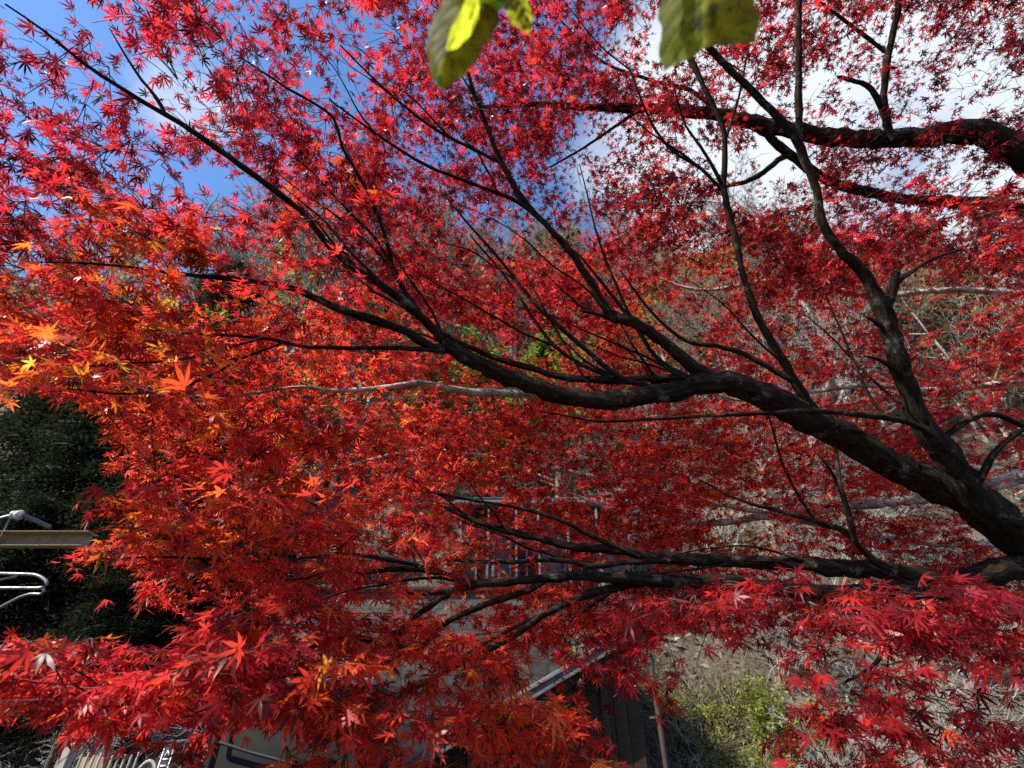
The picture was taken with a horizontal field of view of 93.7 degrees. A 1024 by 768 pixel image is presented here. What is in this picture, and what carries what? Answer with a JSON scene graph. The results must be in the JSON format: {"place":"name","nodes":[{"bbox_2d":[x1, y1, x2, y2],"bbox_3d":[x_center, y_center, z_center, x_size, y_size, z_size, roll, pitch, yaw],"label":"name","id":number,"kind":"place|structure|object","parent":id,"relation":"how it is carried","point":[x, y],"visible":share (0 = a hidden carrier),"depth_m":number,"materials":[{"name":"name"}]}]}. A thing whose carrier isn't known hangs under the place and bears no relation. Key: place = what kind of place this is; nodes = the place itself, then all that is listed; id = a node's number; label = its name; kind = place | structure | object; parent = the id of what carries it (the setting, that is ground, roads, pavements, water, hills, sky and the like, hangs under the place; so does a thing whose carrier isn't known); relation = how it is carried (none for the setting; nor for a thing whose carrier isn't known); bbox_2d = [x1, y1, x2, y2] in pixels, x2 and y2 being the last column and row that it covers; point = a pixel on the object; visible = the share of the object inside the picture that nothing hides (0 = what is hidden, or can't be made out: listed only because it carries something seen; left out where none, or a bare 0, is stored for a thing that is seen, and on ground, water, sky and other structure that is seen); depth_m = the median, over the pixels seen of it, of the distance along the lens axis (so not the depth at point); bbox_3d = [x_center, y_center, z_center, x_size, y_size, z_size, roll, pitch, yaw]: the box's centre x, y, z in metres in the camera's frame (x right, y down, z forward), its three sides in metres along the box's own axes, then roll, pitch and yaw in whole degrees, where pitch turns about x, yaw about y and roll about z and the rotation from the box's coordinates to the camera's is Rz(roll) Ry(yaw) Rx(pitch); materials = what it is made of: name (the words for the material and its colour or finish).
{"place":"outdoors","nodes":[
{"label":"outdoors","id":0,"kind":"place"},
{"bbox_2d":[0,318,1023,767],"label":"ground","id":1,"kind":"structure","parent":0,"point":[760,664],"depth_m":10.11,"materials":[{"name":"brown soil"}]},
{"bbox_2d":[0,487,78,727],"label":"evergreen tree","id":2,"kind":"object","parent":1,"relation":"on","point":[13,559],"visible":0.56,"depth_m":8.19,"materials":[{"name":"green plant"}]},
{"bbox_2d":[0,510,93,608],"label":"utility pole","id":3,"kind":"object","parent":1,"relation":"on","point":[41,539],"visible":0.99,"depth_m":6.01,"materials":[{"name":"metal"}]},
{"bbox_2d":[54,736,75,767],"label":"wooden post","id":4,"kind":"object","parent":1,"relation":"on","point":[66,762],"depth_m":3.69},
{"bbox_2d":[0,324,147,528],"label":"evergreen tree","id":5,"kind":"object","parent":1,"relation":"on","point":[14,447],"visible":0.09,"depth_m":12.04,"materials":[{"name":"green plant"}]},
{"bbox_2d":[1,728,173,767],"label":"bare shrub","id":6,"kind":"object","parent":1,"relation":"on","point":[97,751],"visible":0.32,"depth_m":6.20,"materials":[{"name":"plant"}]},
{"bbox_2d":[0,523,179,767],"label":"evergreen tree","id":7,"kind":"object","parent":1,"relation":"on","point":[124,621],"visible":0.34,"depth_m":7.50,"materials":[{"name":"green plant"}]},
{"bbox_2d":[79,757,109,767],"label":"board","id":8,"kind":"object","parent":1,"relation":"on","point":[94,762],"visible":0.52,"depth_m":3.99,"materials":[{"name":"beige paint"}]},
{"bbox_2d":[0,333,192,636],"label":"evergreen tree","id":9,"kind":"object","parent":1,"relation":"on","point":[70,436],"visible":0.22,"depth_m":10.15,"materials":[{"name":"plant"}]},
{"bbox_2d":[0,757,205,767],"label":"bare shrub","id":10,"kind":"object","parent":1,"relation":"on","point":[129,767],"visible":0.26,"depth_m":6.15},
{"bbox_2d":[76,752,139,767],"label":"slatted fence","id":11,"kind":"object","parent":1,"relation":"on","point":[99,759],"visible":0.77,"depth_m":3.54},
{"bbox_2d":[138,759,156,767],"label":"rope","id":12,"kind":"object","parent":11,"relation":"hanging from","point":[152,762],"visible":1,"depth_m":3.50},
{"bbox_2d":[0,381,231,723],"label":"evergreen tree","id":13,"kind":"object","parent":1,"relation":"on","point":[63,579],"visible":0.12,"depth_m":8.71,"materials":[{"name":"plant"}]},
{"bbox_2d":[0,255,266,507],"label":"evergreen tree","id":14,"kind":"object","parent":1,"relation":"on","point":[215,296],"visible":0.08,"depth_m":16.25,"materials":[{"name":"green plant"}]},
{"bbox_2d":[157,747,174,767],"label":"narrow sign","id":15,"kind":"object","parent":1,"relation":"on","point":[164,762],"visible":0.69,"depth_m":3.38,"materials":[{"name":"white metal"}]},
{"bbox_2d":[70,324,298,522],"bbox_3d":[-8.263,1.147,14.189,5.459,7.722,4.949,6,-36,-8],"label":"evergreen tree","id":16,"kind":"object","parent":1,"relation":"on","point":[250,408],"visible":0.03,"depth_m":14.30,"materials":[{"name":"green plant"}]},
{"bbox_2d":[86,398,309,645],"bbox_3d":[-5.854,2.899,10.876,3.835,5.985,4.231,3,-36,-4],"label":"evergreen tree","id":17,"kind":"object","parent":1,"relation":"on","point":[241,544],"visible":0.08,"depth_m":9.71,"materials":[{"name":"green plant"}]},
{"bbox_2d":[49,591,371,766],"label":"bare shrub","id":18,"kind":"object","parent":1,"relation":"on","point":[183,731],"visible":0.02,"depth_m":6.98,"materials":[{"name":"brown plant"}]},
{"bbox_2d":[151,179,332,326],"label":"bare tree","id":19,"kind":"object","parent":1,"relation":"on","point":[254,253],"visible":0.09,"depth_m":20.98,"materials":[{"name":"plant"}]},
{"bbox_2d":[170,206,317,319],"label":"bare tree","id":20,"kind":"object","parent":1,"relation":"on","point":[240,256],"visible":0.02,"depth_m":27.72,"materials":[{"name":"plant"}]},
{"bbox_2d":[208,171,308,319],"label":"bare tree","id":21,"kind":"object","parent":1,"relation":"on","point":[248,232],"visible":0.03,"depth_m":29.66,"materials":[{"name":"grey plant"}]},
{"bbox_2d":[205,228,376,399],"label":"yellowing tree","id":22,"kind":"object","parent":1,"relation":"on","point":[223,313],"visible":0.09,"depth_m":16.26,"materials":[{"name":"green plant"}]},
{"bbox_2d":[204,677,402,767],"bbox_3d":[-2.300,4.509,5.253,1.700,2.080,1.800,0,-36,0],"label":"car","id":23,"kind":"object","parent":1,"relation":"on","point":[229,753],"visible":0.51,"depth_m":4.85,"materials":[{"name":"grey metal"}]},
{"bbox_2d":[202,124,429,509],"bbox_3d":[-7.365,-2.607,19.674,8.791,17.022,8.655,-16,-39,20],"label":"bare tree","id":24,"kind":"object","parent":1,"relation":"on","point":[327,402],"visible":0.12,"depth_m":18.16,"materials":[{"name":"brown plant"}]},
{"bbox_2d":[237,123,406,404],"bbox_3d":[-6.995,-3.355,17.906,8.077,17.953,6.771,-10,-37,13],"label":"bare tree","id":25,"kind":"object","parent":1,"relation":"on","point":[303,250],"visible":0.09,"depth_m":17.13,"materials":[{"name":"plant"}]},
{"bbox_2d":[298,283,428,531],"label":"yellowing tree","id":26,"kind":"object","parent":1,"relation":"on","point":[334,480],"visible":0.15,"depth_m":15.84,"materials":[{"name":"green plant"}]},
{"bbox_2d":[267,585,563,767],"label":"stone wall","id":27,"kind":"structure","parent":1,"relation":"on","point":[539,671],"depth_m":8.41,"materials":[{"name":"grey stone"}]},
{"bbox_2d":[378,160,503,404],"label":"bare tree","id":28,"kind":"object","parent":1,"relation":"on","point":[441,250],"visible":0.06,"depth_m":28.18,"materials":[{"name":"plant"}]},
{"bbox_2d":[384,192,518,475],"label":"bare tree","id":29,"kind":"object","parent":1,"relation":"on","point":[450,253],"visible":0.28,"depth_m":22.34,"materials":[{"name":"brown plant"}]},
{"bbox_2d":[409,325,531,471],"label":"green tree","id":30,"kind":"object","parent":1,"relation":"on","point":[458,375],"visible":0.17,"depth_m":17.23,"materials":[{"name":"green plant"}]},
{"bbox_2d":[426,214,533,427],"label":"bare tree","id":31,"kind":"object","parent":1,"relation":"on","point":[486,334],"visible":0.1,"depth_m":29.76,"materials":[{"name":"brown plant"}]},
{"bbox_2d":[455,237,565,465],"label":"bare tree","id":32,"kind":"object","parent":1,"relation":"on","point":[499,341],"visible":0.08,"depth_m":23.74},
{"bbox_2d":[0,0,1023,767],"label":"maple tree","id":33,"kind":"object","parent":1,"relation":"on","point":[204,662],"visible":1,"depth_m":1.36,"materials":[{"name":"red plant"}]},
{"bbox_2d":[0,169,1023,422],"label":"foliage","id":34,"kind":"object","parent":1,"relation":"on","point":[912,301],"visible":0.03,"depth_m":26.36,"materials":[{"name":"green plant"}]},
{"bbox_2d":[0,164,1023,467],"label":"woods","id":35,"kind":"object","parent":1,"relation":"on","point":[938,344],"visible":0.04,"depth_m":25.02,"materials":[{"name":"brown plant"}]},
{"bbox_2d":[0,350,1023,767],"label":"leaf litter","id":36,"kind":"object","parent":1,"relation":"on","point":[676,596],"visible":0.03,"depth_m":11.13,"materials":[{"name":"brown plant"}]},
{"bbox_2d":[0,342,1023,767],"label":"undergrowth","id":37,"kind":"object","parent":1,"relation":"on","point":[646,594],"visible":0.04,"depth_m":10.64,"materials":[{"name":"plant"}]},
{"bbox_2d":[5,208,1023,767],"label":"maple tree","id":38,"kind":"object","parent":1,"relation":"on","point":[657,508],"visible":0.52,"depth_m":2.62,"materials":[{"name":"red plant"}]},
{"bbox_2d":[469,328,598,496],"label":"green tree","id":39,"kind":"object","parent":1,"relation":"on","point":[540,350],"visible":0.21,"depth_m":16.32,"materials":[{"name":"green plant"}]},
{"bbox_2d":[401,639,668,767],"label":"staircase","id":40,"kind":"structure","parent":1,"relation":"on","point":[624,727],"depth_m":5.98,"materials":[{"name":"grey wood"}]},
{"bbox_2d":[498,758,550,767],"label":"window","id":41,"kind":"structure","parent":40,"relation":"in","point":[518,764],"depth_m":5.78,"materials":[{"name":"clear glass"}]},
{"bbox_2d":[442,497,635,652],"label":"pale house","id":42,"kind":"structure","parent":1,"relation":"on","point":[472,574],"depth_m":11.54,"materials":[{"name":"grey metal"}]},
{"bbox_2d":[459,540,494,579],"bbox_3d":[-0.850,4.413,11.348,0.860,1.420,0.060,0,-36,0],"label":"window","id":43,"kind":"structure","parent":42,"relation":"in","point":[472,574],"depth_m":11.36,"materials":[{"name":"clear glass"}]},
{"bbox_2d":[509,540,544,576],"bbox_3d":[0.350,4.413,11.348,0.860,1.420,0.060,0,-36,0],"label":"window","id":44,"kind":"structure","parent":42,"relation":"in","point":[520,556],"depth_m":11.50,"materials":[{"name":"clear glass"}]},
{"bbox_2d":[562,540,601,602],"bbox_3d":[1.650,4.413,11.348,0.860,1.420,0.060,0,-36,0],"label":"window","id":45,"kind":"structure","parent":42,"relation":"in","point":[564,569],"depth_m":11.39,"materials":[{"name":"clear glass"}]},
{"bbox_2d":[490,207,601,402],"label":"bare tree","id":46,"kind":"object","parent":1,"relation":"on","point":[537,232],"visible":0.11,"depth_m":32.54,"materials":[{"name":"plant"}]},
{"bbox_2d":[500,419,614,496],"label":"bare shrub","id":47,"kind":"object","parent":1,"relation":"on","point":[568,480],"visible":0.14,"depth_m":14.50,"materials":[{"name":"brown plant"}]},
{"bbox_2d":[516,222,614,450],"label":"bare tree","id":48,"kind":"object","parent":1,"relation":"on","point":[567,339],"visible":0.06,"depth_m":24.35,"materials":[{"name":"plant"}]},
{"bbox_2d":[528,227,618,390],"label":"bare tree","id":49,"kind":"object","parent":1,"relation":"on","point":[588,316],"visible":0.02,"depth_m":29.69,"materials":[{"name":"grey plant"}]},
{"bbox_2d":[565,648,585,687],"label":"leafy bush","id":50,"kind":"object","parent":1,"relation":"on","point":[575,656],"visible":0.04,"depth_m":9.05,"materials":[{"name":"green plant"}]},
{"bbox_2d":[173,0,1023,368],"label":"maple tree","id":51,"kind":"object","parent":1,"relation":"on","point":[1001,144],"visible":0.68,"depth_m":2.70,"materials":[{"name":"red plant"}]},
{"bbox_2d":[568,601,669,699],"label":"bare shrub","id":52,"kind":"object","parent":1,"relation":"on","point":[634,666],"visible":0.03,"depth_m":9.08,"materials":[{"name":"plant"}]},
{"bbox_2d":[560,279,690,472],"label":"yellowing tree","id":53,"kind":"object","parent":1,"relation":"on","point":[644,320],"visible":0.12,"depth_m":20.45,"materials":[{"name":"green plant"}]},
{"bbox_2d":[563,191,689,427],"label":"bare tree","id":54,"kind":"object","parent":1,"relation":"on","point":[613,271],"visible":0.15,"depth_m":27.54,"materials":[{"name":"grey plant"}]},
{"bbox_2d":[579,457,708,588],"bbox_3d":[3.224,3.771,11.757,3.360,4.444,3.073,9,-37,-13],"label":"bare shrub","id":55,"kind":"object","parent":1,"relation":"on","point":[627,522],"visible":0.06,"depth_m":12.09,"materials":[{"name":"brown plant"}]},
{"bbox_2d":[589,405,706,483],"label":"bare shrub","id":56,"kind":"object","parent":1,"relation":"on","point":[634,437],"visible":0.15,"depth_m":17.30,"materials":[{"name":"brown plant"}]},
{"bbox_2d":[649,752,675,767],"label":"bare shrub","id":57,"kind":"object","parent":1,"relation":"on","point":[662,762],"visible":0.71,"depth_m":7.14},
{"bbox_2d":[605,205,730,408],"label":"bare tree","id":58,"kind":"object","parent":1,"relation":"on","point":[658,261],"visible":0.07,"depth_m":32.24,"materials":[{"name":"plant"}]},
{"bbox_2d":[599,393,756,489],"bbox_3d":[5.966,2.759,17.782,5.241,5.100,7.328,16,-39,-21],"label":"bare shrub","id":59,"kind":"object","parent":1,"relation":"on","point":[682,430],"visible":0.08,"depth_m":17.25,"materials":[{"name":"brown plant"}]},
{"bbox_2d":[639,680,728,756],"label":"leafy bush","id":60,"kind":"object","parent":1,"relation":"on","point":[689,716],"visible":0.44,"depth_m":8.23,"materials":[{"name":"green plant"}]},
{"bbox_2d":[638,686,785,767],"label":"bare shrub","id":61,"kind":"object","parent":1,"relation":"on","point":[701,753],"visible":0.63,"depth_m":7.16,"materials":[{"name":"plant"}]},
{"bbox_2d":[644,628,794,740],"bbox_3d":[3.760,5.869,8.714,2.883,2.805,4.030,-8,-37,11],"label":"bare shrub","id":62,"kind":"object","parent":1,"relation":"on","point":[717,677],"visible":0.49,"depth_m":8.28,"materials":[{"name":"plant"}]},
{"bbox_2d":[667,703,774,767],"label":"bare shrub","id":63,"kind":"object","parent":1,"relation":"on","point":[717,762],"visible":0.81,"depth_m":6.66,"materials":[{"name":"plant"}]},
{"bbox_2d":[688,731,757,767],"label":"leafy bush","id":64,"kind":"object","parent":1,"relation":"on","point":[723,761],"visible":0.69,"depth_m":7.42,"materials":[{"name":"green plant"}]},
{"bbox_2d":[655,244,798,445],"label":"yellowing tree","id":65,"kind":"object","parent":1,"relation":"on","point":[705,352],"visible":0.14,"depth_m":24.62,"materials":[{"name":"green plant"}]},
{"bbox_2d":[608,353,850,519],"bbox_3d":[8.527,2.938,18.776,8.393,8.601,8.520,-22,-41,27],"label":"bare shrub","id":66,"kind":"object","parent":1,"relation":"on","point":[747,438],"visible":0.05,"depth_m":18.07,"materials":[{"name":"brown plant"}]},
{"bbox_2d":[648,132,819,363],"bbox_3d":[13.741,-6.851,29.276,9.617,18.913,9.767,2,-36,-2],"label":"bare tree","id":67,"kind":"object","parent":1,"relation":"on","point":[715,206],"visible":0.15,"depth_m":30.87,"materials":[{"name":"grey plant"}]},
{"bbox_2d":[642,248,836,555],"bbox_3d":[6.379,-0.348,14.850,4.638,11.692,4.969,24,-42,-29],"label":"bare tree","id":68,"kind":"object","parent":1,"relation":"on","point":[683,316],"visible":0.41,"depth_m":15.40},
{"bbox_2d":[635,430,848,581],"bbox_3d":[4.970,4.178,12.836,6.104,6.255,6.197,17,-39,-22],"label":"bare shrub","id":69,"kind":"object","parent":1,"relation":"on","point":[719,530],"visible":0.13,"depth_m":12.81,"materials":[{"name":"plant"}]},
{"bbox_2d":[685,665,811,764],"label":"leafy bush","id":70,"kind":"object","parent":1,"relation":"on","point":[754,699],"visible":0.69,"depth_m":8.13,"materials":[{"name":"green plant"}]},
{"bbox_2d":[717,740,800,767],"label":"leafy bush","id":71,"kind":"object","parent":1,"relation":"on","point":[759,762],"visible":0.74,"depth_m":7.02,"materials":[{"name":"green plant"}]},
{"bbox_2d":[666,176,874,524],"bbox_3d":[10.497,-0.871,17.865,7.163,13.870,7.053,11,-38,-15],"label":"bare tree","id":72,"kind":"object","parent":1,"relation":"on","point":[832,345],"visible":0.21,"depth_m":17.40,"materials":[{"name":"plant"}]},
{"bbox_2d":[710,690,832,767],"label":"leafy bush","id":73,"kind":"object","parent":1,"relation":"on","point":[782,725],"visible":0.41,"depth_m":7.67,"materials":[{"name":"green plant"}]},
{"bbox_2d":[715,180,885,423],"bbox_3d":[14.020,-3.153,22.267,7.042,18.671,8.400,-25,-43,30],"label":"bare tree","id":74,"kind":"object","parent":1,"relation":"on","point":[812,314],"visible":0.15,"depth_m":21.36,"materials":[{"name":"grey plant"}]},
{"bbox_2d":[728,418,913,548],"bbox_3d":[7.925,2.761,12.725,3.570,4.721,3.265,16,-39,-20],"label":"bare shrub","id":75,"kind":"object","parent":1,"relation":"on","point":[774,448],"visible":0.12,"depth_m":12.93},
{"bbox_2d":[733,573,909,719],"bbox_3d":[5.398,4.839,8.699,2.520,3.333,2.305,21,-41,-26],"label":"bare shrub","id":76,"kind":"object","parent":1,"relation":"on","point":[803,658],"visible":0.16,"depth_m":8.84,"materials":[{"name":"brown plant"}]},
{"bbox_2d":[788,723,869,767],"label":"bare shrub","id":77,"kind":"object","parent":1,"relation":"on","point":[809,754],"visible":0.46,"depth_m":5.75,"materials":[{"name":"grey plant"}]},
{"bbox_2d":[774,377,900,484],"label":"bare shrub","id":78,"kind":"object","parent":1,"relation":"on","point":[850,420],"visible":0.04,"depth_m":15.36,"materials":[{"name":"brown plant"}]},
{"bbox_2d":[728,663,973,767],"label":"bare shrub","id":79,"kind":"object","parent":1,"relation":"on","point":[823,760],"visible":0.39,"depth_m":6.83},
{"bbox_2d":[689,489,1023,729],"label":"bare shrub","id":80,"kind":"object","parent":1,"relation":"on","point":[846,578],"visible":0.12,"depth_m":10.34,"materials":[{"name":"plant"}]},
{"bbox_2d":[788,428,993,564],"bbox_3d":[9.389,3.004,11.623,3.780,4.999,3.457,2,-36,-3],"label":"bare shrub","id":81,"kind":"object","parent":1,"relation":"on","point":[884,509],"visible":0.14,"depth_m":11.87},
{"bbox_2d":[840,625,1023,767],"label":"bare shrub","id":82,"kind":"object","parent":1,"relation":"on","point":[932,729],"visible":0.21,"depth_m":7.31,"materials":[{"name":"plant"}]},
{"bbox_2d":[907,693,1023,767],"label":"bare shrub","id":83,"kind":"object","parent":1,"relation":"on","point":[949,749],"visible":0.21,"depth_m":6.06,"materials":[{"name":"grey plant"}]},
{"bbox_2d":[912,553,1023,713],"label":"bare shrub","id":84,"kind":"object","parent":1,"relation":"on","point":[986,653],"visible":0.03,"depth_m":8.26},
{"bbox_2d":[0,0,1023,320],"label":"sky","id":85,"kind":"structure","parent":0,"point":[48,14],"materials":[{"name":"blue"}]},
{"bbox_2d":[425,0,759,89],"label":"leaves","id":86,"kind":"object","parent":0,"point":[460,33],"visible":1,"depth_m":0.34,"materials":[{"name":"green plant"}]}
]}

